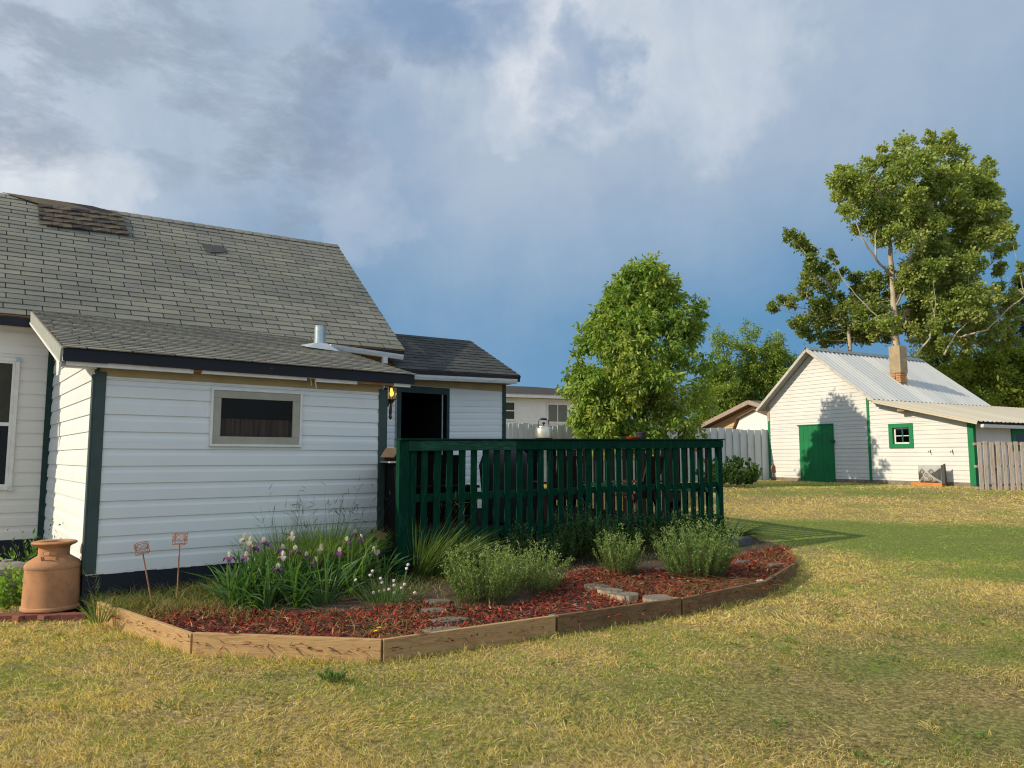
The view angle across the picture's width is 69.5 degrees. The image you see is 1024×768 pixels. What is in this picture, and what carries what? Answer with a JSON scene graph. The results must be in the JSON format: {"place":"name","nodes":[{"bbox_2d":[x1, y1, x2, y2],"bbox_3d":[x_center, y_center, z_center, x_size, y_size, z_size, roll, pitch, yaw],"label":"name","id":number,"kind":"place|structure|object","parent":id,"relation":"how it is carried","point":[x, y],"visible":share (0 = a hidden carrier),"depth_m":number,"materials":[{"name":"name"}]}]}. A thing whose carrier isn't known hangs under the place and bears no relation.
{"place":"outdoors","nodes":[
{"label":"outdoors","id":0,"kind":"place"},
{"bbox_2d":[123,535,789,637],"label":"soil","id":1,"kind":"structure","parent":0,"point":[341,604],"depth_m":7.66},
{"bbox_2d":[75,569,129,623],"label":"tall grass","id":2,"kind":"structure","parent":1,"relation":"on","point":[95,614],"depth_m":6.85,"materials":[{"name":"plant"}]},
{"bbox_2d":[134,541,151,598],"bbox_3d":[-3.748,1.964,7.521,0.208,0.713,0.129,2,-6,-20],"label":"garden stake","id":3,"kind":"object","parent":1,"relation":"on","point":[142,553],"visible":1,"depth_m":7.54,"materials":[{"name":"metal"}]},
{"bbox_2d":[172,533,187,598],"bbox_3d":[-3.476,1.952,7.698,0.123,0.777,0.123,1,-6,-11],"label":"garden stake","id":4,"kind":"object","parent":1,"relation":"on","point":[179,540],"visible":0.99,"depth_m":7.69,"materials":[{"name":"metal"}]},
{"bbox_2d":[194,551,272,607],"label":"iris plant","id":5,"kind":"object","parent":1,"relation":"on","point":[224,597],"visible":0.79,"depth_m":7.46,"materials":[{"name":"green plant"}]},
{"bbox_2d":[213,528,260,608],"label":"iris plant","id":6,"kind":"object","parent":1,"relation":"on","point":[242,575],"visible":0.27,"depth_m":7.63,"materials":[{"name":"green plant"}]},
{"bbox_2d":[225,554,263,610],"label":"iris plant","id":7,"kind":"object","parent":1,"relation":"on","point":[240,601],"visible":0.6,"depth_m":7.34,"materials":[{"name":"green plant"}]},
{"bbox_2d":[181,536,313,596],"bbox_3d":[-2.743,1.988,7.733,1.474,0.799,0.545,3,-7,-29],"label":"iris plant","id":8,"kind":"object","parent":1,"relation":"on","point":[249,542],"visible":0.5,"depth_m":7.60,"materials":[{"name":"green plant"}]},
{"bbox_2d":[228,545,267,606],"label":"iris plant","id":9,"kind":"object","parent":1,"relation":"on","point":[245,556],"visible":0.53,"depth_m":7.56,"materials":[{"name":"green plant"}]},
{"bbox_2d":[203,533,302,593],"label":"iris plant","id":10,"kind":"object","parent":1,"relation":"on","point":[244,536],"visible":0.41,"depth_m":7.88,"materials":[{"name":"green plant"}]},
{"bbox_2d":[227,550,280,611],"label":"iris plant","id":11,"kind":"object","parent":1,"relation":"on","point":[253,588],"visible":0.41,"depth_m":7.59,"materials":[{"name":"green plant"}]},
{"bbox_2d":[225,554,295,621],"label":"iris plant","id":12,"kind":"object","parent":1,"relation":"on","point":[270,596],"visible":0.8,"depth_m":7.33,"materials":[{"name":"green plant"}]},
{"bbox_2d":[217,537,324,595],"bbox_3d":[-2.587,2.040,7.814,0.300,0.823,1.543,-4,-7,35],"label":"iris plant","id":13,"kind":"object","parent":1,"relation":"on","point":[264,542],"visible":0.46,"depth_m":7.86,"materials":[{"name":"green plant"}]},
{"bbox_2d":[208,542,334,599],"bbox_3d":[-2.511,1.979,7.661,1.686,0.666,0.561,-2,-6,16],"label":"iris plant","id":14,"kind":"object","parent":1,"relation":"on","point":[253,545],"visible":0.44,"depth_m":7.71,"materials":[{"name":"green plant"}]},
{"bbox_2d":[237,555,325,602],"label":"iris plant","id":15,"kind":"object","parent":1,"relation":"on","point":[279,597],"visible":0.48,"depth_m":7.59,"materials":[{"name":"green plant"}]},
{"bbox_2d":[271,550,303,606],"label":"iris plant","id":16,"kind":"object","parent":1,"relation":"on","point":[283,556],"visible":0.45,"depth_m":7.71,"materials":[{"name":"green plant"}]},
{"bbox_2d":[257,551,326,610],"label":"iris plant","id":17,"kind":"object","parent":1,"relation":"on","point":[299,604],"visible":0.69,"depth_m":7.37,"materials":[{"name":"green plant"}]},
{"bbox_2d":[270,545,319,594],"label":"iris plant","id":18,"kind":"object","parent":1,"relation":"on","point":[274,566],"visible":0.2,"depth_m":7.69,"materials":[{"name":"green plant"}]},
{"bbox_2d":[236,531,353,588],"bbox_3d":[-2.265,1.977,8.095,1.443,0.723,0.433,-1,-6,12],"label":"iris plant","id":19,"kind":"object","parent":1,"relation":"on","point":[292,536],"visible":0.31,"depth_m":8.07,"materials":[{"name":"green plant"}]},
{"bbox_2d":[225,485,367,573],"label":"tall grass","id":20,"kind":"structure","parent":1,"relation":"on","point":[272,551],"depth_m":8.37,"materials":[{"name":"plant"}]},
{"bbox_2d":[243,554,371,609],"bbox_3d":[-2.014,2.019,7.426,1.382,0.658,0.387,3,-6,-27],"label":"iris plant","id":21,"kind":"object","parent":1,"relation":"on","point":[319,598],"visible":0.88,"depth_m":7.50,"materials":[{"name":"green plant"}]},
{"bbox_2d":[273,545,347,594],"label":"iris plant","id":22,"kind":"object","parent":1,"relation":"on","point":[298,551],"visible":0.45,"depth_m":7.92,"materials":[{"name":"green plant"}]},
{"bbox_2d":[282,546,365,594],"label":"iris plant","id":23,"kind":"object","parent":1,"relation":"on","point":[326,564],"visible":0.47,"depth_m":7.87,"materials":[{"name":"green plant"}]},
{"bbox_2d":[260,538,388,596],"bbox_3d":[-2.029,1.997,7.824,1.627,0.755,0.331,1,-6,-9],"label":"iris plant","id":24,"kind":"object","parent":1,"relation":"on","point":[336,570],"visible":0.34,"depth_m":7.82,"materials":[{"name":"green plant"}]},
{"bbox_2d":[262,477,394,574],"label":"tall grass","id":25,"kind":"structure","parent":1,"relation":"on","point":[380,543],"depth_m":8.66,"materials":[{"name":"plant"}]},
{"bbox_2d":[290,542,387,588],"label":"iris plant","id":26,"kind":"object","parent":1,"relation":"on","point":[337,561],"visible":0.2,"depth_m":8.24,"materials":[{"name":"green plant"}]},
{"bbox_2d":[318,547,372,597],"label":"iris plant","id":27,"kind":"object","parent":1,"relation":"on","point":[339,553],"visible":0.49,"depth_m":8.14,"materials":[{"name":"green plant"}]},
{"bbox_2d":[325,533,371,600],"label":"iris plant","id":28,"kind":"object","parent":1,"relation":"on","point":[350,581],"visible":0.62,"depth_m":7.89,"materials":[{"name":"green plant"}]},
{"bbox_2d":[348,542,386,592],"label":"iris plant","id":29,"kind":"object","parent":1,"relation":"on","point":[365,573],"visible":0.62,"depth_m":8.23,"materials":[{"name":"green plant"}]},
{"bbox_2d":[330,529,415,584],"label":"iris plant","id":30,"kind":"object","parent":1,"relation":"on","point":[368,562],"visible":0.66,"depth_m":8.39,"materials":[{"name":"green plant"}]},
{"bbox_2d":[334,542,420,582],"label":"iris plant","id":31,"kind":"object","parent":1,"relation":"on","point":[385,564],"visible":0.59,"depth_m":8.42,"materials":[{"name":"green plant"}]},
{"bbox_2d":[318,563,439,607],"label":"chive clump","id":32,"kind":"object","parent":1,"relation":"on","point":[391,598],"visible":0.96,"depth_m":7.60,"materials":[{"name":"green plant"}]},
{"bbox_2d":[425,599,451,604],"bbox_3d":[-0.754,2.242,7.559,0.280,0.064,0.203,1,-6,-6],"label":"flagstone","id":33,"kind":"object","parent":1,"relation":"on","point":[446,601],"visible":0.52,"depth_m":7.50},
{"bbox_2d":[80,529,797,647],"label":"bed grass","id":34,"kind":"structure","parent":1,"relation":"on","point":[166,598],"depth_m":7.53,"materials":[{"name":"plant"}]},
{"bbox_2d":[420,626,460,632],"bbox_3d":[-0.586,2.143,6.353,0.425,0.078,0.232,1,-6,-6],"label":"flagstone","id":35,"kind":"object","parent":1,"relation":"on","point":[425,630],"visible":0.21,"depth_m":6.37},
{"bbox_2d":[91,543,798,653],"bbox_3d":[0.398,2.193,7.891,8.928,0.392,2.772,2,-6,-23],"label":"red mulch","id":36,"kind":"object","parent":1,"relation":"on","point":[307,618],"visible":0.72,"depth_m":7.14,"materials":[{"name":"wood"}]},
{"bbox_2d":[431,616,469,624],"bbox_3d":[-0.565,2.183,6.771,0.357,0.067,0.190,3,-6,-26],"label":"flagstone","id":37,"kind":"object","parent":1,"relation":"on","point":[454,619],"visible":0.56,"depth_m":6.74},
{"bbox_2d":[402,486,507,579],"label":"tall grass","id":38,"kind":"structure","parent":1,"relation":"on","point":[428,567],"depth_m":8.67,"materials":[{"name":"plant"}]},
{"bbox_2d":[440,534,494,576],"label":"perennial plant","id":39,"kind":"object","parent":1,"relation":"on","point":[476,551],"visible":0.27,"depth_m":8.75,"materials":[{"name":"green plant"}]},
{"bbox_2d":[438,536,528,606],"bbox_3d":[-0.289,1.909,7.600,0.945,0.706,0.711,0,-6,0],"label":"aster plant","id":40,"kind":"object","parent":1,"relation":"on","point":[470,589],"visible":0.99,"depth_m":7.51,"materials":[{"name":"green plant"}]},
{"bbox_2d":[493,518,563,567],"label":"perennial plant","id":41,"kind":"object","parent":1,"relation":"on","point":[523,544],"visible":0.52,"depth_m":9.30,"materials":[{"name":"green plant"}]},
{"bbox_2d":[486,538,574,593],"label":"aster plant","id":42,"kind":"object","parent":1,"relation":"on","point":[537,576],"visible":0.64,"depth_m":8.04,"materials":[{"name":"green plant"}]},
{"bbox_2d":[532,522,583,564],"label":"perennial plant","id":43,"kind":"object","parent":1,"relation":"on","point":[567,554],"visible":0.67,"depth_m":9.54,"materials":[{"name":"green plant"}]},
{"bbox_2d":[552,498,619,562],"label":"perennial plant","id":44,"kind":"object","parent":1,"relation":"on","point":[586,546],"visible":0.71,"depth_m":9.78,"materials":[{"name":"green plant"}]},
{"bbox_2d":[597,587,622,597],"bbox_3d":[1.056,2.247,7.940,0.273,0.076,0.300,0,-8,21],"label":"stepping stone","id":45,"kind":"object","parent":1,"relation":"on","point":[605,591],"visible":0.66,"depth_m":7.88,"materials":[{"name":"grey stone"}]},
{"bbox_2d":[595,514,643,555],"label":"perennial plant","id":46,"kind":"object","parent":1,"relation":"on","point":[631,534],"visible":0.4,"depth_m":10.13,"materials":[{"name":"green plant"}]},
{"bbox_2d":[592,523,647,575],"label":"aster plant","id":47,"kind":"object","parent":1,"relation":"on","point":[610,561],"visible":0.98,"depth_m":8.97,"materials":[{"name":"green plant"}]},
{"bbox_2d":[608,592,638,602],"bbox_3d":[1.176,2.231,7.712,0.327,0.081,0.287,4,-8,-22],"label":"stepping stone","id":48,"kind":"object","parent":1,"relation":"on","point":[631,596],"visible":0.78,"depth_m":7.62,"materials":[{"name":"grey stone"}]},
{"bbox_2d":[619,505,691,553],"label":"perennial plant","id":49,"kind":"object","parent":1,"relation":"on","point":[655,532],"visible":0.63,"depth_m":10.52,"materials":[{"name":"green plant"}]},
{"bbox_2d":[643,594,670,601],"bbox_3d":[1.496,2.226,7.556,0.325,0.091,0.291,5,-7,-44],"label":"stepping stone","id":50,"kind":"object","parent":1,"relation":"on","point":[651,597],"visible":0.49,"depth_m":7.53,"materials":[{"name":"grey stone"}]},
{"bbox_2d":[649,514,743,579],"bbox_3d":[2.194,1.936,8.836,1.118,0.793,0.831,0,-6,0],"label":"aster plant","id":51,"kind":"object","parent":1,"relation":"on","point":[696,565],"visible":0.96,"depth_m":8.73,"materials":[{"name":"green plant"}]},
{"bbox_2d":[677,503,732,544],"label":"perennial plant","id":52,"kind":"object","parent":1,"relation":"on","point":[709,526],"visible":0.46,"depth_m":11.04,"materials":[{"name":"green plant"}]},
{"bbox_2d":[642,573,811,595],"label":"dry stalks","id":53,"kind":"object","parent":1,"relation":"on","point":[722,583],"visible":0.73,"depth_m":8.38,"materials":[{"name":"brown plant"}]},
{"bbox_2d":[695,517,779,540],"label":"daylily clump","id":54,"kind":"object","parent":1,"relation":"on","point":[749,532],"visible":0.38,"depth_m":11.63,"materials":[{"name":"green plant"}]},
{"bbox_2d":[727,536,752,544],"bbox_3d":[3.459,2.388,11.247,0.471,0.115,0.318,3,-7,-29],"label":"rock","id":55,"kind":"object","parent":1,"relation":"on","point":[746,540],"visible":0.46,"depth_m":11.11,"materials":[{"name":"grey stone"}]},
{"bbox_2d":[0,479,1023,767],"bbox_3d":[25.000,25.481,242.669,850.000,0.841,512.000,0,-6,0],"label":"ground","id":56,"kind":"structure","parent":0,"point":[856,535],"depth_m":5.24,"materials":[{"name":"plant"}]},
{"bbox_2d":[0,559,23,612],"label":"leafy plant","id":57,"kind":"object","parent":56,"relation":"on","point":[6,599],"visible":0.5,"depth_m":7.51,"materials":[{"name":"green plant"}]},
{"bbox_2d":[0,559,25,598],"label":"concrete urn","id":58,"kind":"object","parent":56,"relation":"on","point":[6,563],"visible":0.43,"depth_m":7.85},
{"bbox_2d":[0,528,60,561],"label":"leafy plant","id":59,"kind":"object","parent":56,"relation":"on","point":[33,555],"visible":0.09,"depth_m":8.45,"materials":[{"name":"green plant"}]},
{"bbox_2d":[25,612,51,621],"bbox_3d":[-4.634,2.287,7.227,0.211,0.081,0.103,2,-6,-20],"label":"edging brick","id":60,"kind":"object","parent":56,"relation":"on","point":[31,616],"visible":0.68,"depth_m":7.17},
{"bbox_2d":[19,539,81,612],"bbox_3d":[-4.665,1.931,7.501,0.540,0.670,0.540,2,-6,-23],"label":"milk can","id":61,"kind":"object","parent":60,"relation":"on","point":[52,577],"visible":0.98,"depth_m":7.32,"materials":[{"name":"metal"}]},
{"bbox_2d":[61,612,87,621],"bbox_3d":[-4.295,2.289,7.251,0.212,0.081,0.103,2,-6,-15],"label":"edging brick","id":62,"kind":"object","parent":56,"relation":"on","point":[75,616],"visible":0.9,"depth_m":7.21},
{"bbox_2d":[96,601,193,654],"bbox_3d":[-3.330,2.192,6.631,1.833,0.254,0.040,-5,-7,39],"label":"edging board","id":63,"kind":"object","parent":56,"relation":"on","point":[167,634],"visible":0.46,"depth_m":6.50,"materials":[{"name":"wood"}]},
{"bbox_2d":[0,192,520,611],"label":"house","id":64,"kind":"structure","parent":56,"relation":"on","point":[287,359],"depth_m":9.72,"materials":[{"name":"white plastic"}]},
{"bbox_2d":[0,357,21,490],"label":"window","id":65,"kind":"structure","parent":64,"relation":"in","point":[9,367],"depth_m":10.19,"materials":[{"name":"wood"}]},
{"bbox_2d":[209,387,302,446],"bbox_3d":[-3.143,0.422,8.922,1.085,0.675,0.450,4,-7,-38],"label":"window","id":66,"kind":"structure","parent":64,"relation":"in","point":[238,417],"depth_m":8.91,"materials":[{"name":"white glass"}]},
{"bbox_2d":[385,385,397,419],"bbox_3d":[-1.640,0.223,10.027,0.190,0.530,0.190,4,-7,-38],"label":"wall lantern","id":67,"kind":"object","parent":64,"relation":"attached to","point":[393,393],"depth_m":10.01,"materials":[{"name":"black metal"}]},
{"bbox_2d":[192,632,381,662],"bbox_3d":[-1.819,2.138,5.937,1.594,0.226,0.040,-1,-6,8],"label":"edging board","id":68,"kind":"object","parent":56,"relation":"on","point":[340,646],"visible":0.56,"depth_m":5.92,"materials":[{"name":"wood"}]},
{"bbox_2d":[316,666,347,684],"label":"weed","id":69,"kind":"object","parent":56,"relation":"on","point":[331,676],"visible":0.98,"depth_m":5.29,"materials":[{"name":"green plant"}]},
{"bbox_2d":[382,615,555,662],"bbox_3d":[-0.319,2.163,6.239,1.627,0.237,0.040,3,-7,-30],"label":"edging board","id":70,"kind":"object","parent":56,"relation":"on","point":[426,643],"visible":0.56,"depth_m":6.18,"materials":[{"name":"wood"}]},
{"bbox_2d":[367,438,724,581],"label":"deck","id":71,"kind":"structure","parent":56,"relation":"on","point":[402,496],"depth_m":9.86,"materials":[{"name":"green wood"}]},
{"bbox_2d":[380,448,395,460],"bbox_3d":[-1.505,0.890,9.300,0.200,0.164,0.244,-2,-6,23],"label":"birdhouse","id":72,"kind":"object","parent":71,"relation":"attached to","point":[388,454],"visible":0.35,"depth_m":9.23,"materials":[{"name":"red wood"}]},
{"bbox_2d":[415,455,479,522],"bbox_3d":[-1.478,1.611,11.460,1.930,1.020,0.585,4,-7,-34],"label":"storage bench","id":73,"kind":"object","parent":71,"relation":"on","point":[443,484],"visible":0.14,"depth_m":11.63,"materials":[{"name":"wood"}]},
{"bbox_2d":[479,450,526,523],"bbox_3d":[-0.097,1.537,11.265,0.744,1.130,0.608,4,-7,-34],"label":"covered grill","id":74,"kind":"object","parent":71,"relation":"on","point":[513,487],"visible":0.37,"depth_m":11.01,"materials":[{"name":"black metal"}]},
{"bbox_2d":[535,418,553,438],"bbox_3d":[0.428,0.598,9.944,0.246,0.280,0.282,-1,-6,11],"label":"propane tank","id":75,"kind":"object","parent":71,"relation":"on","point":[543,431],"visible":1,"depth_m":9.83,"materials":[{"name":"metal"}]},
{"bbox_2d":[533,456,585,522],"bbox_3d":[0.740,1.634,11.540,0.700,1.008,0.805,1,-6,-14],"label":"deck chair","id":76,"kind":"object","parent":71,"relation":"on","point":[555,497],"visible":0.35,"depth_m":11.27,"materials":[{"name":"red wood"}]},
{"bbox_2d":[603,456,663,518],"bbox_3d":[2.015,1.677,11.970,0.805,1.008,0.700,-5,-8,41],"label":"deck chair","id":77,"kind":"object","parent":71,"relation":"on","point":[644,494],"visible":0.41,"depth_m":11.81,"materials":[{"name":"red wood"}]},
{"bbox_2d":[506,386,677,426],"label":"neighbour house","id":78,"kind":"structure","parent":56,"relation":"on","point":[530,405],"depth_m":33.87,"materials":[{"name":"paint"}]},
{"bbox_2d":[506,400,515,420],"bbox_3d":[-0.375,1.196,33.211,1.213,0.923,0.037,2,-6,-21],"label":"window","id":79,"kind":"structure","parent":78,"relation":"in","point":[510,405],"depth_m":33.33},
{"bbox_2d":[546,403,568,423],"bbox_3d":[2.107,1.354,34.153,1.125,0.958,0.037,2,-6,-21],"label":"window","id":80,"kind":"structure","parent":78,"relation":"in","point":[556,413],"depth_m":34.14,"materials":[{"name":"glass"}]},
{"bbox_2d":[556,598,680,635],"bbox_3d":[1.042,2.227,7.026,1.470,0.244,0.040,3,-7,-30],"label":"edging board","id":81,"kind":"object","parent":56,"relation":"on","point":[588,619],"visible":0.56,"depth_m":6.98,"materials":[{"name":"wood"}]},
{"bbox_2d":[506,423,769,482],"bbox_3d":[4.388,2.446,24.179,10.816,2.144,0.198,3,-6,-26],"label":"board fence","id":82,"kind":"object","parent":56,"relation":"on","point":[747,444],"visible":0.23,"depth_m":25.63,"materials":[{"name":"white paint"}]},
{"bbox_2d":[555,250,721,460],"bbox_3d":[3.706,-0.492,21.439,4.502,6.838,4.329,-2,-6,23],"label":"box elder tree","id":83,"kind":"object","parent":56,"relation":"on","point":[626,327],"visible":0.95,"depth_m":20.60,"materials":[{"name":"green plant"}]},
{"bbox_2d":[687,362,730,425],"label":"ash tree","id":84,"kind":"object","parent":56,"relation":"on","point":[705,417],"visible":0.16,"depth_m":45.43,"materials":[{"name":"green plant"}]},
{"bbox_2d":[681,581,764,615],"bbox_3d":[2.255,2.286,7.827,1.405,0.248,0.041,4,-7,-37],"label":"edging board","id":85,"kind":"object","parent":56,"relation":"on","point":[712,599],"visible":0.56,"depth_m":7.75,"materials":[{"name":"wood"}]},
{"bbox_2d":[700,323,752,417],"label":"ash tree","id":86,"kind":"object","parent":56,"relation":"on","point":[728,390],"visible":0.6,"depth_m":44.89,"materials":[{"name":"green plant"}]},
{"bbox_2d":[695,455,761,487],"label":"leafy shrub","id":87,"kind":"object","parent":56,"relation":"on","point":[734,474],"visible":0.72,"depth_m":20.08,"materials":[{"name":"green plant"}]},
{"bbox_2d":[701,400,761,427],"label":"garage","id":88,"kind":"structure","parent":56,"relation":"on","point":[726,419],"depth_m":37.57,"materials":[{"name":"beige"}]},
{"bbox_2d":[733,409,767,429],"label":"barn shed","id":89,"kind":"structure","parent":56,"relation":"on","point":[752,419],"depth_m":31.15,"materials":[{"name":"paint"}]},
{"bbox_2d":[727,317,773,404],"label":"ash tree","id":90,"kind":"object","parent":56,"relation":"on","point":[753,375],"visible":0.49,"depth_m":45.75,"materials":[{"name":"green plant"}]},
{"bbox_2d":[753,330,800,400],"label":"ash tree","id":91,"kind":"object","parent":56,"relation":"on","point":[777,356],"visible":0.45,"depth_m":45.85,"materials":[{"name":"green plant"}]},
{"bbox_2d":[763,563,796,596],"bbox_3d":[3.213,2.351,8.832,0.042,0.261,1.374,-4,-7,34],"label":"edging board","id":92,"kind":"object","parent":56,"relation":"on","point":[789,571],"visible":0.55,"depth_m":8.78,"materials":[{"name":"wood"}]},
{"bbox_2d":[765,227,895,350],"bbox_3d":[15.015,-1.565,34.966,6.483,11.687,4.831,0,-6,0],"label":"cottonwood tree","id":93,"kind":"object","parent":56,"relation":"on","point":[823,314],"visible":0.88,"depth_m":34.80,"materials":[{"name":"green plant"}]},
{"bbox_2d":[756,345,1023,486],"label":"shed","id":94,"kind":"structure","parent":56,"relation":"on","point":[895,415],"depth_m":23.96,"materials":[{"name":"wood"}]},
{"bbox_2d":[797,423,834,482],"bbox_3d":[10.196,2.314,24.727,0.084,1.935,1.485,3,-7,-29],"label":"door","id":95,"kind":"structure","parent":94,"relation":"in","point":[816,442],"depth_m":24.72,"materials":[{"name":"green paint"}]},
{"bbox_2d":[888,423,913,447],"bbox_3d":[12.029,1.574,22.372,0.835,0.740,0.775,3,-7,-29],"label":"window","id":96,"kind":"structure","parent":94,"relation":"in","point":[901,435],"depth_m":22.34,"materials":[{"name":"green paint"}]},
{"bbox_2d":[1011,429,1023,450],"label":"window","id":97,"kind":"structure","parent":94,"relation":"in","point":[1017,435],"depth_m":21.39,"materials":[{"name":"green paint"}]},
{"bbox_2d":[824,127,1023,359],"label":"cottonwood tree","id":98,"kind":"object","parent":56,"relation":"on","point":[920,221],"visible":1,"depth_m":32.64,"materials":[{"name":"green plant"}]},
{"bbox_2d":[911,482,945,486],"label":"timber beam","id":99,"kind":"structure","parent":56,"relation":"on","point":[926,484],"depth_m":20.96,"materials":[{"name":"orange wood"}]},
{"bbox_2d":[918,464,946,483],"bbox_3d":[11.907,2.539,20.948,0.278,0.560,0.730,3,-7,-29],"label":"archery target","id":100,"kind":"object","parent":99,"relation":"on","point":[932,473],"visible":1,"depth_m":20.81,"materials":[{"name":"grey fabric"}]},
{"bbox_2d":[909,334,956,370],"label":"bush","id":101,"kind":"object","parent":56,"relation":"on","point":[935,362],"visible":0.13,"depth_m":38.96,"materials":[{"name":"green plant"}]},
{"bbox_2d":[928,345,1005,406],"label":"bush","id":102,"kind":"object","parent":56,"relation":"on","point":[963,369],"visible":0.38,"depth_m":35.58,"materials":[{"name":"green plant"}]},
{"bbox_2d":[966,340,1023,407],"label":"bush","id":103,"kind":"object","parent":56,"relation":"on","point":[999,359],"visible":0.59,"depth_m":35.40,"materials":[{"name":"green plant"}]},
{"bbox_2d":[973,441,1023,489],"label":"pallet panel","id":104,"kind":"object","parent":56,"relation":"on","point":[995,466],"visible":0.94,"depth_m":19.49,"materials":[{"name":"brown wood"}]},
{"bbox_2d":[999,279,1023,347],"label":"tree","id":105,"kind":"object","parent":56,"relation":"on","point":[1021,329],"visible":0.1,"depth_m":37.45,"materials":[{"name":"green plant"}]},
{"bbox_2d":[1001,339,1023,407],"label":"bush","id":106,"kind":"object","parent":56,"relation":"on","point":[1018,364],"visible":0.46,"depth_m":35.68,"materials":[{"name":"green plant"}]},
{"bbox_2d":[0,0,1023,417],"label":"sky","id":107,"kind":"structure","parent":0,"point":[483,169],"materials":[{"name":"blue"}]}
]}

